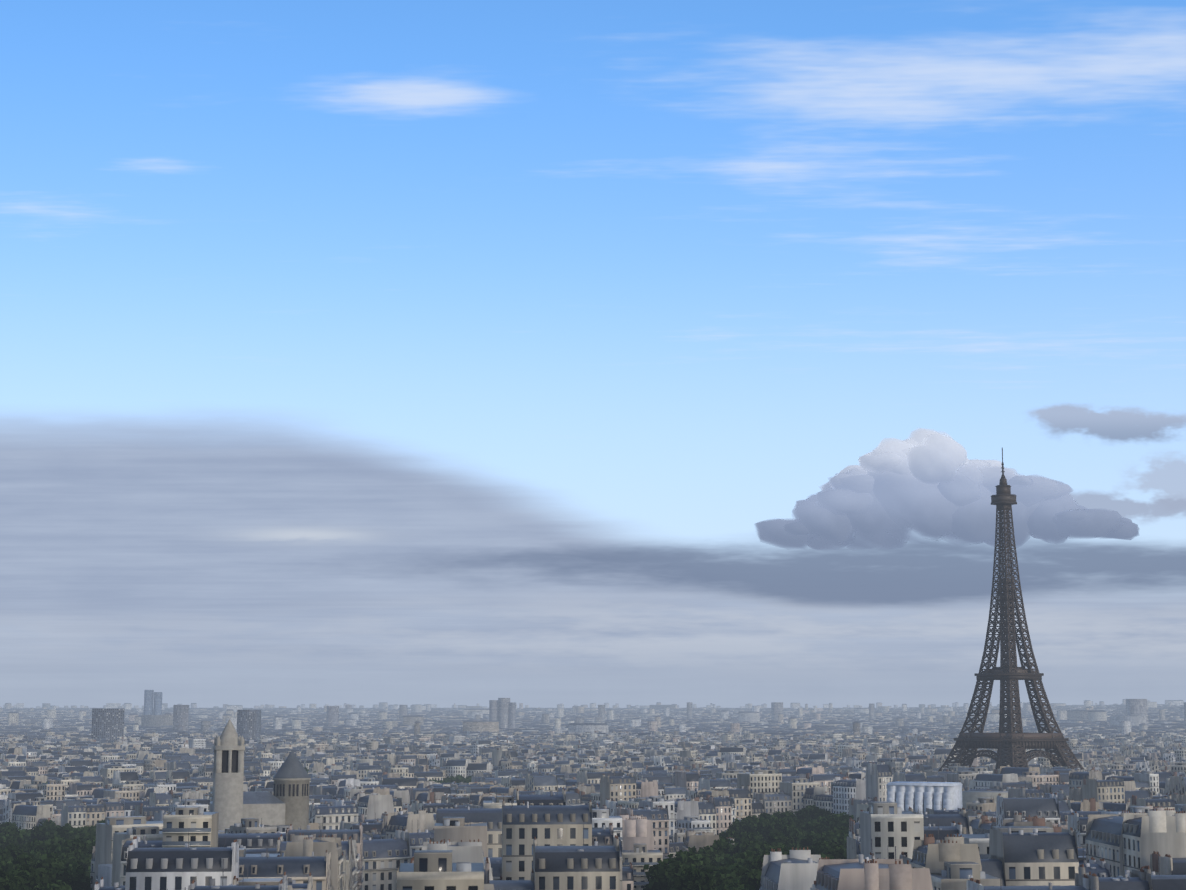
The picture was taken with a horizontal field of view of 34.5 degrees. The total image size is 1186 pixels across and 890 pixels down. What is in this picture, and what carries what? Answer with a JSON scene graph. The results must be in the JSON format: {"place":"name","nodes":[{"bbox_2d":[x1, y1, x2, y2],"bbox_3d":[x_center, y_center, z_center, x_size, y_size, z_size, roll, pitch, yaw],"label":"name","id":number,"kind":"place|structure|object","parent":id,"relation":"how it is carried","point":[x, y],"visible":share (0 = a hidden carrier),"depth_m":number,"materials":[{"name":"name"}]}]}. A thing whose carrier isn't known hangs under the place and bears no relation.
{"place":"outdoors","nodes":[
{"label":"outdoors","id":0,"kind":"place"},
{"bbox_2d":[0,0,1185,707],"label":"sky","id":1,"kind":"structure","parent":0,"point":[367,353],"materials":[{"name":"blue"}]},
{"bbox_2d":[755,428,1138,550],"bbox_3d":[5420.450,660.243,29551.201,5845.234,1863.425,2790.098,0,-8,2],"label":"cloud","id":2,"kind":"structure","parent":0,"point":[888,493],"depth_m":28794.91,"materials":[{"name":"white"}]},
{"bbox_3d":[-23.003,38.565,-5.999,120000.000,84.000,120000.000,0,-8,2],"label":"ground","id":3,"kind":"structure","parent":0,"visible":0},
{"bbox_2d":[42,767,471,783],"bbox_3d":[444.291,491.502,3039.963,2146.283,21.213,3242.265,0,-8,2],"label":"garden trees","id":4,"kind":"object","parent":3,"relation":"on","point":[456,779],"visible":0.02,"depth_m":1783.28,"materials":[{"name":"green plant"}]},
{"bbox_2d":[0,805,855,889],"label":"avenue trees","id":5,"kind":"object","parent":3,"relation":"on","point":[48,855],"visible":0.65,"depth_m":705.13,"materials":[{"name":"green plant"}]},
{"bbox_2d":[0,729,1185,830],"bbox_3d":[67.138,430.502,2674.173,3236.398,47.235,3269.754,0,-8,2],"label":"city","id":6,"kind":"object","parent":3,"relation":"on","point":[72,768],"visible":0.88,"depth_m":1963.59,"materials":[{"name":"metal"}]},
{"bbox_2d":[0,699,1185,736],"bbox_3d":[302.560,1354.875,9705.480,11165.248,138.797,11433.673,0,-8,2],"label":"city","id":7,"kind":"object","parent":3,"relation":"on","point":[1088,716],"visible":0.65,"depth_m":6603.64,"materials":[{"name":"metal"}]},
{"bbox_2d":[61,758,1185,889],"bbox_3d":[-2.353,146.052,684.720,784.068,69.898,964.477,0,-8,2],"label":"city","id":8,"kind":"object","parent":3,"relation":"on","point":[615,833],"visible":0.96,"depth_m":438.69,"materials":[{"name":"stone"}]},
{"bbox_2d":[91,690,1185,830],"bbox_3d":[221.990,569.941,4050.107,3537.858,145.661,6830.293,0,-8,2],"label":"landmark buildings","id":9,"kind":"structure","parent":3,"relation":"on","point":[286,802],"depth_m":885.69,"materials":[{"name":"stone"}]},
{"bbox_2d":[939,448,1084,771],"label":"eiffel tower","id":10,"kind":"structure","parent":3,"relation":"on","point":[1012,743],"depth_m":1734.76,"materials":[{"name":"metal"}]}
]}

